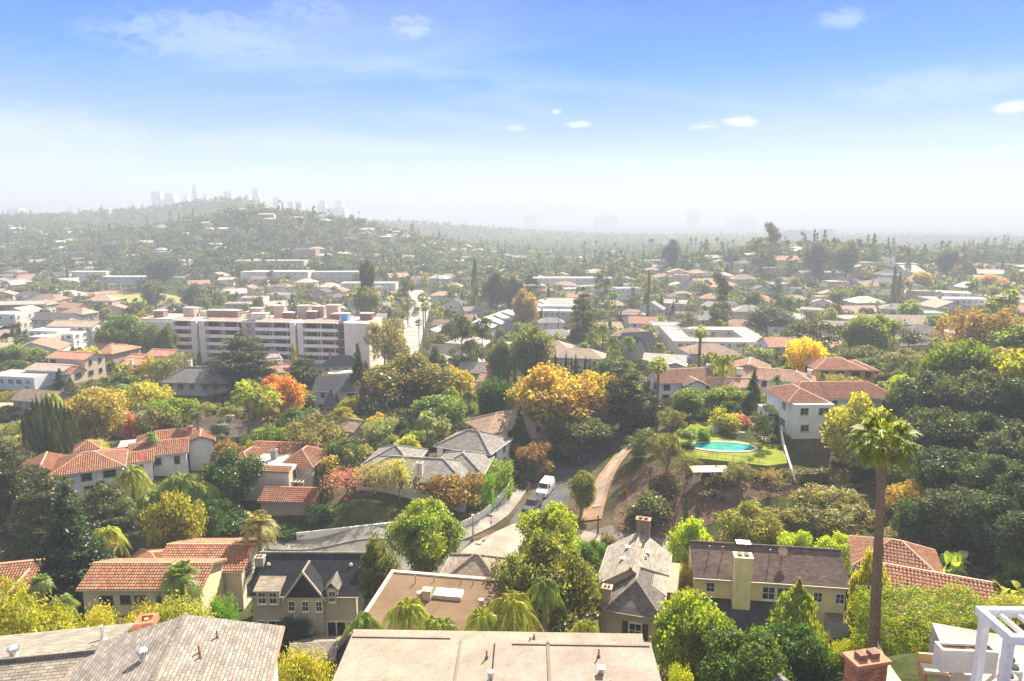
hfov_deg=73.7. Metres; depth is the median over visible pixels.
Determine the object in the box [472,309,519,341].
house
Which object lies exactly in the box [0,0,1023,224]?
sky
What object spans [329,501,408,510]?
lawn
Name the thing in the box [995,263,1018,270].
house
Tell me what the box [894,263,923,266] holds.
house
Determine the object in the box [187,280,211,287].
house
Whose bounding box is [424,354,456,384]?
house
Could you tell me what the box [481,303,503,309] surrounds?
house
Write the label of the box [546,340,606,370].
house
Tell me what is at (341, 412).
tree
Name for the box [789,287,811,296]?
house
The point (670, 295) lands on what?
house
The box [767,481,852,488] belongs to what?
retaining wall
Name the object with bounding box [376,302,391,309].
house
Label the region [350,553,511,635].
house
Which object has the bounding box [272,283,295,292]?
house
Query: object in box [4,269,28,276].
house
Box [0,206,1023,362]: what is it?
houses
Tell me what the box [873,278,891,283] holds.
house
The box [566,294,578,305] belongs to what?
house
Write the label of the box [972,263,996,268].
house
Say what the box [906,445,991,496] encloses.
tree
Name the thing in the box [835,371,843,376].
window
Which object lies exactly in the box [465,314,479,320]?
house
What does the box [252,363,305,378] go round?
house
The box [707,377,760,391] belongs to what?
house
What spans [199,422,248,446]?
house
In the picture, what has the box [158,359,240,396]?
house
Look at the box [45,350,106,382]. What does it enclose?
house
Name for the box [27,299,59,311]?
house
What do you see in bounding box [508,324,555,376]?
tree
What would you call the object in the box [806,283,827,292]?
house
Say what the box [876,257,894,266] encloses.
house
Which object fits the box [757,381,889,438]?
house
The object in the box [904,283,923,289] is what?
house
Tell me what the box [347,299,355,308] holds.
house
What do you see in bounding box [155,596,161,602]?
window
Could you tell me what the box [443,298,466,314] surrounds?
house
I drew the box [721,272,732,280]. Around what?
house
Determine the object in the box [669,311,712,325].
house
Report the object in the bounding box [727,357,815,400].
house
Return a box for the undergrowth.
[0,271,1023,680]
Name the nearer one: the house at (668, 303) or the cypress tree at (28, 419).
the cypress tree at (28, 419)
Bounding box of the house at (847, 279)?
[832,278,859,282]
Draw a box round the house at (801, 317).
[787,311,811,326]
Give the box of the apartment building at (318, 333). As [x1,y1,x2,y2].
[138,304,383,370]
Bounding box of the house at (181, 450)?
[100,425,215,475]
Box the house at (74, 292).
[57,290,84,302]
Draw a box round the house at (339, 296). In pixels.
[317,293,346,305]
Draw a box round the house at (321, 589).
[246,550,367,636]
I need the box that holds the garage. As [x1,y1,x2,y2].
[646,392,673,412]
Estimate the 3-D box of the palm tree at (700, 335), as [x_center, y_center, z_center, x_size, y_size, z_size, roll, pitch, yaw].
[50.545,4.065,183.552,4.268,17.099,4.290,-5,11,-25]
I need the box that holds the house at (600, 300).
[589,293,601,305]
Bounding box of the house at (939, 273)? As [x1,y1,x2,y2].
[934,271,955,279]
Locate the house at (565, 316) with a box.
[542,303,572,325]
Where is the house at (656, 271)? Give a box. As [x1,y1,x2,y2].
[644,267,659,274]
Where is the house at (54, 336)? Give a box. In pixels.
[29,334,61,341]
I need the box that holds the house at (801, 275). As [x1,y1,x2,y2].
[792,270,818,280]
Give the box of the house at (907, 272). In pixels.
[897,268,924,277]
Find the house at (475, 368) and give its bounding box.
[458,360,500,380]
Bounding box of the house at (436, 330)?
[430,325,457,337]
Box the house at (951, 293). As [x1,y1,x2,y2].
[934,290,971,296]
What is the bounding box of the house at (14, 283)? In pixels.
[4,280,27,288]
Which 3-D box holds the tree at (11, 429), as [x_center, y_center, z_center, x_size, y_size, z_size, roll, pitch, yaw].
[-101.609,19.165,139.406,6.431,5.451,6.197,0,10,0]
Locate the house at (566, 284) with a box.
[556,281,575,286]
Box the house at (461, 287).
[440,282,464,291]
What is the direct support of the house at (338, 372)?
on the ground at (808, 453)
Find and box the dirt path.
[581,449,630,520]
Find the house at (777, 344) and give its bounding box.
[756,337,811,364]
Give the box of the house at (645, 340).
[617,331,655,360]
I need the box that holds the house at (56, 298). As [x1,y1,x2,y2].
[26,294,71,302]
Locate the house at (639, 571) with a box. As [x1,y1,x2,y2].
[597,516,679,659]
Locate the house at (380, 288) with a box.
[374,286,383,290]
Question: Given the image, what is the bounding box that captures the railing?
[693,451,765,463]
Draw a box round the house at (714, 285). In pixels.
[700,282,735,293]
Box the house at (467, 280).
[459,277,472,286]
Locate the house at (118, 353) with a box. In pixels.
[79,341,140,365]
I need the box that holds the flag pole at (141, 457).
[137,454,145,479]
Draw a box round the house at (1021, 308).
[1014,305,1023,314]
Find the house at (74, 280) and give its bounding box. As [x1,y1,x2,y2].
[57,277,79,286]
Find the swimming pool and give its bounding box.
[693,441,757,452]
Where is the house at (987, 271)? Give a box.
[975,269,1004,277]
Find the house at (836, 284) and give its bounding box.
[821,280,849,289]
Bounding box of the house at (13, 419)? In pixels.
[0,403,26,425]
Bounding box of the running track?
[85,291,128,295]
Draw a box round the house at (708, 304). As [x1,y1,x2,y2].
[700,301,727,312]
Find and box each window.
[7,379,13,384]
[16,379,22,384]
[75,372,81,378]
[81,472,92,481]
[84,485,94,490]
[99,595,114,608]
[103,469,116,477]
[120,595,131,604]
[134,595,146,604]
[155,458,161,465]
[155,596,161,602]
[174,456,179,463]
[176,321,187,325]
[177,329,187,333]
[178,345,189,348]
[179,337,188,341]
[208,322,219,326]
[209,330,219,333]
[210,338,220,341]
[210,345,221,349]
[226,322,236,326]
[226,330,236,334]
[235,437,239,444]
[245,561,251,577]
[257,593,266,604]
[258,323,268,327]
[258,331,269,334]
[259,339,269,342]
[260,347,270,350]
[268,593,277,604]
[268,620,284,624]
[275,323,285,327]
[275,331,286,335]
[276,339,286,343]
[276,347,287,351]
[288,601,295,612]
[302,601,308,612]
[306,324,316,327]
[306,332,316,335]
[307,340,317,343]
[307,348,317,351]
[315,601,322,612]
[323,324,333,328]
[323,332,333,336]
[323,340,333,344]
[324,348,334,352]
[328,590,335,602]
[343,432,350,438]
[362,479,371,488]
[397,483,403,489]
[413,482,421,490]
[622,620,647,640]
[663,384,670,390]
[705,582,714,593]
[760,585,775,601]
[761,381,766,386]
[767,413,776,420]
[775,586,789,601]
[780,417,785,427]
[782,401,785,410]
[799,408,808,415]
[800,424,808,431]
[813,592,822,603]
[818,408,829,415]
[834,593,844,605]
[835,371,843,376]
[851,371,859,377]
[864,372,870,377]
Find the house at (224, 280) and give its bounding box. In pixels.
[217,277,237,285]
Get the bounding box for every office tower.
[7,208,25,214]
[98,208,113,213]
[151,192,163,210]
[160,193,179,207]
[182,195,190,205]
[192,185,198,204]
[223,192,233,199]
[252,188,260,205]
[273,197,280,209]
[288,202,294,212]
[295,201,303,213]
[318,201,327,213]
[324,208,348,218]
[335,201,344,207]
[525,215,536,227]
[593,215,617,228]
[686,209,699,227]
[726,215,755,227]
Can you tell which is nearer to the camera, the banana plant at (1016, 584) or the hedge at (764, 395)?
the banana plant at (1016, 584)
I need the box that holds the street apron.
[458,523,604,556]
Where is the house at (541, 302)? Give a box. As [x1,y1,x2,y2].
[511,299,550,325]
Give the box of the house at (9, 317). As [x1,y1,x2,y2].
[0,311,33,330]
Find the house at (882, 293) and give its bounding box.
[865,289,901,298]
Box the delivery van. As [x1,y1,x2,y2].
[535,475,554,497]
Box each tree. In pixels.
[0,344,30,361]
[0,360,27,369]
[0,363,9,371]
[0,405,30,423]
[0,421,21,438]
[0,435,23,450]
[0,435,50,532]
[0,450,41,469]
[0,467,93,561]
[4,389,20,402]
[12,284,47,293]
[20,411,30,459]
[23,347,49,363]
[25,402,36,450]
[27,480,117,620]
[29,573,56,603]
[30,418,38,456]
[31,399,40,451]
[35,352,47,362]
[35,394,46,454]
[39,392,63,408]
[40,396,51,451]
[44,414,54,452]
[45,394,55,451]
[45,592,80,616]
[46,286,60,294]
[49,368,67,390]
[49,397,62,453]
[54,398,65,454]
[59,395,91,438]
[59,401,67,452]
[62,405,72,453]
[63,386,129,440]
[64,384,71,392]
[67,377,76,391]
[67,407,76,450]
[68,383,77,393]
[69,477,145,557]
[72,413,80,445]
[74,290,82,300]
[76,345,99,352]
[86,437,105,446]
[91,525,132,556]
[92,323,133,344]
[100,312,150,352]
[101,441,109,448]
[105,383,130,390]
[109,370,143,387]
[109,496,139,540]
[112,465,155,507]
[118,380,175,411]
[119,366,144,380]
[124,302,143,314]
[126,479,160,497]
[129,490,160,534]
[131,406,186,435]
[136,311,150,316]
[137,355,160,380]
[139,490,208,547]
[140,254,184,285]
[140,279,166,309]
[141,324,160,353]
[142,397,200,428]
[144,431,160,445]
[154,558,205,610]
[157,323,179,349]
[157,471,201,503]
[158,472,204,493]
[161,292,168,305]
[166,304,180,313]
[173,304,185,313]
[175,282,209,305]
[186,401,216,415]
[186,480,223,503]
[186,498,232,537]
[188,406,204,429]
[196,350,202,365]
[197,447,267,507]
[201,331,281,400]
[202,265,211,280]
[205,290,227,306]
[209,420,231,450]
[209,438,243,462]
[212,479,231,499]
[216,402,243,418]
[224,291,233,300]
[229,378,261,433]
[238,427,276,446]
[238,509,282,553]
[242,440,254,449]
[246,378,255,415]
[249,423,290,441]
[251,384,281,425]
[251,404,263,421]
[251,407,261,421]
[255,283,265,295]
[259,373,282,422]
[261,373,308,418]
[266,270,275,284]
[272,405,319,436]
[281,410,348,445]
[283,354,325,394]
[286,294,298,306]
[290,300,311,310]
[290,343,298,377]
[300,397,314,410]
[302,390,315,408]
[316,463,335,501]
[316,463,380,503]
[322,436,364,470]
[326,406,358,423]
[335,395,364,417]
[341,448,354,480]
[341,611,383,642]
[348,459,393,496]
[349,342,366,391]
[352,286,382,316]
[352,351,468,407]
[353,387,420,417]
[353,443,374,461]
[357,259,375,289]
[358,531,400,606]
[359,415,372,421]
[359,416,400,444]
[362,318,405,363]
[366,412,391,434]
[370,404,431,433]
[371,456,423,500]
[373,437,402,450]
[379,496,468,572]
[382,596,429,629]
[383,404,389,412]
[386,330,410,362]
[392,275,419,324]
[393,434,421,447]
[395,266,404,272]
[398,310,407,333]
[398,426,418,438]
[404,429,437,448]
[408,415,416,432]
[410,393,468,430]
[413,470,487,515]
[416,292,428,351]
[416,411,436,456]
[419,344,447,369]
[420,302,430,351]
[422,615,459,630]
[425,426,451,442]
[432,276,440,292]
[434,415,451,431]
[435,364,475,402]
[435,418,450,440]
[439,318,459,336]
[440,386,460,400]
[447,313,486,368]
[458,414,479,429]
[460,390,478,414]
[460,402,478,419]
[461,341,478,357]
[462,605,500,630]
[470,257,479,305]
[471,313,498,361]
[474,376,511,415]
[478,271,485,283]
[480,271,509,310]
[485,339,518,379]
[487,589,544,631]
[489,525,603,631]
[503,375,527,409]
[505,275,524,308]
[506,367,509,386]
[507,321,532,334]
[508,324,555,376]
[509,403,531,460]
[511,287,538,324]
[511,360,602,430]
[512,351,517,387]
[512,441,554,472]
[514,499,581,558]
[522,270,545,300]
[525,577,567,631]
[529,459,537,483]
[544,410,616,459]
[551,332,568,341]
[554,350,556,365]
[563,358,583,370]
[564,353,567,377]
[566,286,600,344]
[566,470,596,515]
[568,369,621,420]
[569,356,572,378]
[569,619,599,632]
[570,307,589,322]
[573,355,577,378]
[575,537,606,576]
[577,341,589,348]
[581,308,608,320]
[583,322,600,332]
[584,354,586,370]
[585,331,600,348]
[590,340,602,350]
[591,270,611,308]
[591,360,598,373]
[595,323,609,352]
[597,358,615,375]
[599,361,658,433]
[604,337,621,352]
[608,318,612,337]
[608,348,622,360]
[611,392,665,425]
[614,359,635,374]
[620,335,636,359]
[621,261,642,310]
[621,427,662,459]
[633,358,650,384]
[639,377,648,388]
[641,322,659,341]
[643,292,647,305]
[646,270,649,316]
[649,356,670,432]
[649,433,685,469]
[649,586,736,680]
[652,341,667,353]
[655,407,687,433]
[657,275,665,292]
[659,239,682,267]
[665,516,713,572]
[669,387,713,415]
[672,449,705,482]
[673,303,704,326]
[683,497,688,523]
[692,333,705,367]
[694,325,708,367]
[694,623,795,680]
[695,498,698,518]
[698,279,711,295]
[701,351,717,365]
[705,252,714,269]
[706,384,749,405]
[707,272,734,321]
[708,301,725,311]
[708,354,736,378]
[711,319,733,326]
[711,498,786,544]
[714,314,730,324]
[716,367,728,376]
[717,400,742,414]
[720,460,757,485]
[733,355,746,360]
[738,343,747,354]
[740,368,764,411]
[741,265,750,274]
[741,291,766,305]
[744,304,800,332]
[745,345,773,361]
[746,398,757,415]
[748,237,762,271]
[748,403,779,442]
[750,619,836,680]
[758,466,790,490]
[759,221,784,267]
[760,505,815,546]
[761,577,832,648]
[767,278,783,296]
[768,293,785,306]
[768,294,798,311]
[769,351,782,367]
[770,375,782,385]
[772,413,780,436]
[774,366,794,369]
[776,530,812,546]
[777,352,795,367]
[781,316,847,357]
[782,336,827,371]
[783,310,826,335]
[785,256,796,271]
[787,481,874,537]
[801,241,835,273]
[810,266,824,279]
[812,530,850,574]
[816,306,839,320]
[818,370,824,380]
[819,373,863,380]
[819,391,898,477]
[820,290,852,313]
[822,342,835,356]
[827,352,846,359]
[832,239,860,277]
[832,336,841,355]
[834,344,888,362]
[837,317,866,348]
[842,411,926,648]
[845,546,889,648]
[848,285,868,297]
[848,312,905,352]
[855,357,886,371]
[862,426,902,477]
[868,278,875,288]
[872,463,918,484]
[874,347,925,375]
[874,369,890,384]
[876,380,890,389]
[880,388,916,419]
[883,526,922,545]
[885,479,931,509]
[886,327,929,354]
[886,373,910,391]
[887,366,917,378]
[887,494,958,552]
[888,356,901,375]
[889,277,912,294]
[890,265,896,302]
[890,368,955,422]
[895,271,901,299]
[895,300,924,314]
[895,405,980,464]
[902,359,915,376]
[904,248,911,268]
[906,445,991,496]
[910,270,934,286]
[916,345,944,377]
[917,255,928,270]
[920,483,993,552]
[922,366,1011,418]
[923,313,955,327]
[923,338,1002,378]
[927,338,943,348]
[928,305,998,346]
[929,270,939,278]
[933,247,961,272]
[938,410,1015,453]
[948,272,954,288]
[950,451,1023,495]
[952,493,1023,565]
[954,245,975,273]
[972,247,995,271]
[973,273,1008,284]
[973,376,1023,423]
[974,419,1023,464]
[977,307,1023,347]
[979,285,1005,296]
[979,334,986,346]
[983,295,1005,345]
[984,351,1023,381]
[985,462,1023,510]
[986,323,1023,349]
[988,510,1023,576]
[990,302,1017,314]
[992,346,1008,354]
[992,550,1023,577]
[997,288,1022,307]
[1000,346,1023,356]
[1004,264,1013,287]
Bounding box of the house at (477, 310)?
[461,306,490,316]
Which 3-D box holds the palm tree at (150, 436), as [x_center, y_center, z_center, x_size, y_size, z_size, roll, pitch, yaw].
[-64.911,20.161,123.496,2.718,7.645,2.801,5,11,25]
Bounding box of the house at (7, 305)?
[0,300,47,309]
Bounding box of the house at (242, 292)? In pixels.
[222,288,247,301]
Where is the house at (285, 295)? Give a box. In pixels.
[266,292,296,299]
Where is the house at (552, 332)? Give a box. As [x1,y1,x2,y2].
[545,329,569,338]
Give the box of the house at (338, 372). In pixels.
[327,370,370,375]
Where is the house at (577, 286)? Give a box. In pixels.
[574,284,593,288]
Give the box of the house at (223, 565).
[75,538,267,624]
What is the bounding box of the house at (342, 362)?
[320,351,359,375]
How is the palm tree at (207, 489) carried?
on the ground at (808, 453)
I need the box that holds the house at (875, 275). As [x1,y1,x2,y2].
[873,271,897,277]
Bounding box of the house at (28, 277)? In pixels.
[22,275,48,284]
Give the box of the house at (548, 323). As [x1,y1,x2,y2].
[537,317,564,330]
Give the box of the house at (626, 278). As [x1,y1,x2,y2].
[616,276,635,284]
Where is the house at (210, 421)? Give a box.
[184,414,278,437]
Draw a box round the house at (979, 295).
[973,294,987,297]
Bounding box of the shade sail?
[878,643,900,680]
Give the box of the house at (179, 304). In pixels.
[157,303,191,308]
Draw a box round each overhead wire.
[419,310,554,323]
[563,303,747,312]
[752,271,885,302]
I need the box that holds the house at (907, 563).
[849,535,1000,655]
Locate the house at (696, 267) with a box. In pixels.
[678,263,699,270]
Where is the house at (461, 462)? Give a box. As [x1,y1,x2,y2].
[353,444,494,511]
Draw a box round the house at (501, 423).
[463,395,559,461]
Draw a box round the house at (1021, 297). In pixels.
[989,293,1023,302]
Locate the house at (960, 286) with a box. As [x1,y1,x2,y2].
[953,281,988,296]
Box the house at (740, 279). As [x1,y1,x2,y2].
[729,274,758,289]
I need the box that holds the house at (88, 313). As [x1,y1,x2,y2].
[60,307,98,320]
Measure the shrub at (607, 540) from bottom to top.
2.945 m
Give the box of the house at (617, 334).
[610,328,655,349]
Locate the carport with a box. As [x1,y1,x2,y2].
[256,486,323,515]
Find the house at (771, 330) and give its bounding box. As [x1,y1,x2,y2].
[765,323,793,336]
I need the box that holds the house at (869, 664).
[773,647,891,680]
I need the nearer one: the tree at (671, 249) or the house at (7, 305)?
the house at (7, 305)
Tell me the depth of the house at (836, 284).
464.68 m
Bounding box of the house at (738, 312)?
[731,305,757,319]
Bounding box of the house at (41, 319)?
[30,312,86,328]
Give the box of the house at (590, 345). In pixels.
[570,338,604,351]
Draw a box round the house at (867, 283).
[846,280,885,288]
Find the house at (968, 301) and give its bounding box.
[917,296,987,309]
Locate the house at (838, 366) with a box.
[801,357,878,383]
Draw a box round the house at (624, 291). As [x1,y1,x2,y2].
[612,287,640,299]
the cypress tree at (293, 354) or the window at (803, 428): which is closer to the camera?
the window at (803, 428)
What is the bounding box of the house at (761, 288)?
[748,285,772,296]
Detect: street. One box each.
[0,525,673,572]
[380,290,430,364]
[507,426,641,525]
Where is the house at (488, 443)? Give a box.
[433,429,512,475]
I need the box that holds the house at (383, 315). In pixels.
[376,313,387,323]
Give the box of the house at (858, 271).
[851,264,871,278]
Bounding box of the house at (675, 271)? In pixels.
[667,268,688,275]
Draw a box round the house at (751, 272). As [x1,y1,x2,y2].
[735,269,753,275]
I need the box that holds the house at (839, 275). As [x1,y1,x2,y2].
[819,271,844,278]
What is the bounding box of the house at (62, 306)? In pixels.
[54,302,92,312]
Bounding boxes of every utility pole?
[597,515,598,533]
[891,266,896,303]
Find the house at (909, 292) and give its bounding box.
[906,289,934,299]
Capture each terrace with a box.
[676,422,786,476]
[928,623,1023,680]
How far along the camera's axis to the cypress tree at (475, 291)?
379.43 m
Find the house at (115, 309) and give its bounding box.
[104,303,129,315]
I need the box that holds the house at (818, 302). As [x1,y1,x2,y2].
[812,299,833,306]
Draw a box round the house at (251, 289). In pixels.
[238,284,263,295]
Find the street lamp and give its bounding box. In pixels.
[471,514,474,540]
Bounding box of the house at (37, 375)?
[0,363,79,389]
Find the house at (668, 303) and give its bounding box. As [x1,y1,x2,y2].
[663,299,689,312]
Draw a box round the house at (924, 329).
[901,324,950,337]
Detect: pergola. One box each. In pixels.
[291,474,309,486]
[970,606,1023,680]
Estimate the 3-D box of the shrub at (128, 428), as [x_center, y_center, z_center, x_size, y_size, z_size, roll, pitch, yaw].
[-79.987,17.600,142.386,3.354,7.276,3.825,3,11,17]
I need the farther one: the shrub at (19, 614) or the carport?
the carport
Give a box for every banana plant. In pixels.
[940,550,972,576]
[988,579,998,596]
[993,580,1023,604]
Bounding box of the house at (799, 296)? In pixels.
[789,295,809,308]
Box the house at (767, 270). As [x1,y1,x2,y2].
[758,267,781,275]
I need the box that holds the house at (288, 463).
[236,441,327,500]
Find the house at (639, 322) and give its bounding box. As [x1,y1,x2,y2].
[628,316,658,328]
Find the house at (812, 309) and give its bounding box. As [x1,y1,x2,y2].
[799,306,834,315]
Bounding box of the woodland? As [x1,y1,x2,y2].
[0,194,1023,499]
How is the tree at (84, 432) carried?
on the ground at (808, 453)
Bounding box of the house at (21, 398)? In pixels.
[9,388,76,423]
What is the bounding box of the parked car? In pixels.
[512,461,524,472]
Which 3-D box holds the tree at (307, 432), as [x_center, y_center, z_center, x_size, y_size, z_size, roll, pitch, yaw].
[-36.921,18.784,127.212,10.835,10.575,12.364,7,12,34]
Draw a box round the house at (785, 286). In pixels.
[767,282,789,293]
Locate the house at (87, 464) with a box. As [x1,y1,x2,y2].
[21,440,154,498]
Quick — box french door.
[326,621,346,635]
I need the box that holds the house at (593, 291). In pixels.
[590,287,608,298]
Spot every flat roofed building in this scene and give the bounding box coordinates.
[58,252,97,258]
[70,270,113,281]
[91,245,128,250]
[101,275,160,284]
[234,259,308,269]
[240,270,313,281]
[293,248,319,258]
[312,270,359,281]
[340,281,398,291]
[524,284,541,297]
[533,276,612,286]
[641,259,674,268]
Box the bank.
[613,466,876,537]
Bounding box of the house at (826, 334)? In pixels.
[815,320,849,338]
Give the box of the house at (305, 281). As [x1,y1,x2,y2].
[293,278,318,290]
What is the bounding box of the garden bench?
[917,652,950,680]
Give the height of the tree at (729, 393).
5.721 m
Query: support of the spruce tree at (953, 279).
on the ground at (808, 453)
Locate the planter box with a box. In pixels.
[932,641,998,673]
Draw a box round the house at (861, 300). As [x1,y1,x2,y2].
[842,296,886,305]
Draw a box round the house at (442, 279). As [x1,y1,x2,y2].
[427,275,451,285]
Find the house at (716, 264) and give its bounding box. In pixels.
[709,259,730,267]
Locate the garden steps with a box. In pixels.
[950,672,996,680]
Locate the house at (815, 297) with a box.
[811,295,834,307]
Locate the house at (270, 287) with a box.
[268,285,274,292]
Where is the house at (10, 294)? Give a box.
[0,290,18,299]
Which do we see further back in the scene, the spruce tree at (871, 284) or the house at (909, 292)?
the spruce tree at (871, 284)
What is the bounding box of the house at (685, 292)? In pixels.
[675,291,691,296]
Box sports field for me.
[93,292,181,305]
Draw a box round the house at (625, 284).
[623,283,639,287]
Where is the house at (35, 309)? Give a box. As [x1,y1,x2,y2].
[7,305,41,315]
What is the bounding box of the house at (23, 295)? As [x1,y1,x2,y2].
[14,291,42,300]
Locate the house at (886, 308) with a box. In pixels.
[877,303,899,314]
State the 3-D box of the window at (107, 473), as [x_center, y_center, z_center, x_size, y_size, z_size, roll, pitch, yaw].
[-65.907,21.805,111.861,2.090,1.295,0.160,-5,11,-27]
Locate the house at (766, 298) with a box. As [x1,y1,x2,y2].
[743,295,776,302]
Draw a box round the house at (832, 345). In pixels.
[823,339,843,355]
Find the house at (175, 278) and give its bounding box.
[162,276,185,283]
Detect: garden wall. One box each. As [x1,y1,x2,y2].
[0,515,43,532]
[296,522,397,539]
[455,480,513,527]
[711,415,753,432]
[779,425,795,483]
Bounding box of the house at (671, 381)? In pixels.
[644,363,714,406]
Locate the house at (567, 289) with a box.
[556,287,575,297]
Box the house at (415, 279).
[410,275,420,283]
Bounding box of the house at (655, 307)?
[639,301,665,317]
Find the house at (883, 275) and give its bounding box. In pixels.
[880,273,902,278]
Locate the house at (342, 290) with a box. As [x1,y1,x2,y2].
[333,287,349,295]
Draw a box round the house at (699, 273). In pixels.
[687,270,707,278]
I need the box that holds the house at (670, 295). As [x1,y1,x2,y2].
[665,292,689,300]
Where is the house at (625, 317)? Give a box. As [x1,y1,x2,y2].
[619,309,645,323]
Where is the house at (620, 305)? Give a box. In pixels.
[600,300,628,315]
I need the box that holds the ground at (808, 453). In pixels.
[0,201,1023,680]
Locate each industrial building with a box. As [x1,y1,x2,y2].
[778,230,815,238]
[813,229,833,237]
[838,235,887,239]
[906,234,958,239]
[964,235,1023,240]
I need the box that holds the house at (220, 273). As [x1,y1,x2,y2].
[203,272,231,281]
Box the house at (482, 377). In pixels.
[469,372,521,392]
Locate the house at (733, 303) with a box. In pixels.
[721,301,739,313]
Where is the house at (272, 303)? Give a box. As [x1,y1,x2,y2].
[263,300,288,310]
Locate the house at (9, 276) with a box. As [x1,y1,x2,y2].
[0,274,15,278]
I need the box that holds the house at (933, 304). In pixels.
[919,298,969,311]
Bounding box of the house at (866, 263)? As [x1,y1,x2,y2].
[855,261,879,269]
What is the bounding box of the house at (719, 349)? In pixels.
[678,343,742,366]
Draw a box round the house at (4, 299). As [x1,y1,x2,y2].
[0,298,18,300]
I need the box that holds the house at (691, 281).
[688,278,713,289]
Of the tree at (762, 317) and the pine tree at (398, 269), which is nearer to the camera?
the tree at (762, 317)
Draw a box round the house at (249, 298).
[240,296,269,304]
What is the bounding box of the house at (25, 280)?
[7,278,33,283]
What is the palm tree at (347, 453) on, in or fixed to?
on the ground at (808, 453)
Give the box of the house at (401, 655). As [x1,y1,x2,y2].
[332,629,660,680]
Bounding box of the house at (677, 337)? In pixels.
[659,326,761,355]
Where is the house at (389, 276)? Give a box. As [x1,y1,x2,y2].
[386,273,409,285]
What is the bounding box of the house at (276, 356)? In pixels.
[229,350,282,362]
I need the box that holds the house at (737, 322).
[728,319,762,335]
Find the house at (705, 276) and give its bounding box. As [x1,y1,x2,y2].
[702,273,713,277]
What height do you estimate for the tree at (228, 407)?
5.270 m
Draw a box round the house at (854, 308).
[836,305,879,313]
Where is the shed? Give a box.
[287,633,350,661]
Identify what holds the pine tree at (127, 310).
on the ground at (808, 453)
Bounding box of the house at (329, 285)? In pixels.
[317,282,340,288]
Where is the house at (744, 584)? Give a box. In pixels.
[685,540,849,637]
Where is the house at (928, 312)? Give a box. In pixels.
[922,310,943,314]
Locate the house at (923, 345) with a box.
[887,332,939,352]
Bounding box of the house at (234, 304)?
[224,301,251,310]
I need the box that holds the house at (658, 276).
[653,273,673,285]
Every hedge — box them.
[0,390,17,402]
[151,351,194,383]
[469,471,495,509]
[486,458,514,498]
[739,390,766,409]
[750,468,835,484]
[801,468,876,486]
[843,577,1009,656]
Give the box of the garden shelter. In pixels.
[689,465,727,483]
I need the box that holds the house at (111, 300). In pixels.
[84,295,123,306]
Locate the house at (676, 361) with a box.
[643,353,688,368]
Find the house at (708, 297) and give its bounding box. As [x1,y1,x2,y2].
[700,293,729,302]
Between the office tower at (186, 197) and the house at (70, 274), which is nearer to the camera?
the house at (70, 274)
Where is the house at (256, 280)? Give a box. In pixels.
[250,276,269,285]
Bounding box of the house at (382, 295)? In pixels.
[377,291,395,301]
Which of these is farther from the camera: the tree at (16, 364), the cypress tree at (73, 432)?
the tree at (16, 364)
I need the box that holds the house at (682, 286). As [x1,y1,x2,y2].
[667,282,689,290]
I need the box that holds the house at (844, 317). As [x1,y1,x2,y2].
[838,315,857,320]
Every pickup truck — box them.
[521,495,542,512]
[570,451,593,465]
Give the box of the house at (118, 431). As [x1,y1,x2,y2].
[112,410,146,436]
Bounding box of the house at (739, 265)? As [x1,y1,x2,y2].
[730,260,754,270]
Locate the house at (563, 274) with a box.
[553,272,568,275]
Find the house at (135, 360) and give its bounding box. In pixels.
[119,348,185,373]
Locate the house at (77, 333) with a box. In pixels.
[27,320,105,348]
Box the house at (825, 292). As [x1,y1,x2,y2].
[817,289,844,298]
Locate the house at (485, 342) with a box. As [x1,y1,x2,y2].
[446,337,492,353]
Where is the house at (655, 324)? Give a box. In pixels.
[650,321,679,339]
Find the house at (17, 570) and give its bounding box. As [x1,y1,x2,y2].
[0,542,118,606]
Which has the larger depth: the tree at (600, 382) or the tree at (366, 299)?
the tree at (366, 299)
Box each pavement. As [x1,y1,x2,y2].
[0,534,290,553]
[285,467,544,550]
[592,443,631,506]
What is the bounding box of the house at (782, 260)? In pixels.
[773,256,799,268]
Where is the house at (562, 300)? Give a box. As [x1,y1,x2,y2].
[546,298,576,306]
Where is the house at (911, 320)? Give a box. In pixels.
[856,314,929,326]
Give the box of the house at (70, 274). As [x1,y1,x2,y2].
[49,272,72,277]
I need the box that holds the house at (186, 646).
[0,612,284,680]
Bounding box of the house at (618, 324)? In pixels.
[595,322,623,330]
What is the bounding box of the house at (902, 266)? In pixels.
[891,265,919,271]
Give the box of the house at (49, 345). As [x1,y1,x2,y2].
[20,336,71,355]
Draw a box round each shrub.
[0,573,79,635]
[51,598,121,630]
[120,409,138,439]
[122,597,161,632]
[149,588,218,623]
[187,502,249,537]
[207,590,240,620]
[262,515,312,540]
[276,614,314,650]
[277,642,336,680]
[304,504,336,524]
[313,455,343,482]
[504,470,525,483]
[599,530,617,547]
[620,488,676,525]
[645,470,681,498]
[667,662,693,680]
[675,428,697,438]
[679,440,695,449]
[679,561,692,591]
[696,428,711,442]
[707,405,743,433]
[732,414,751,426]
[767,436,779,441]
[773,445,782,449]
[827,638,858,676]
[970,591,1023,628]
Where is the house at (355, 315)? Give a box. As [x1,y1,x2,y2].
[352,309,386,316]
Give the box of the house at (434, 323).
[430,319,448,327]
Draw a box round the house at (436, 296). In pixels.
[431,291,456,301]
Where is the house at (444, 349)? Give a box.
[428,344,466,357]
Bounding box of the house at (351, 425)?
[327,415,368,448]
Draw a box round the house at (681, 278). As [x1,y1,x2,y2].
[674,274,689,283]
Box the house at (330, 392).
[311,376,368,416]
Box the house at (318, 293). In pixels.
[312,288,333,301]

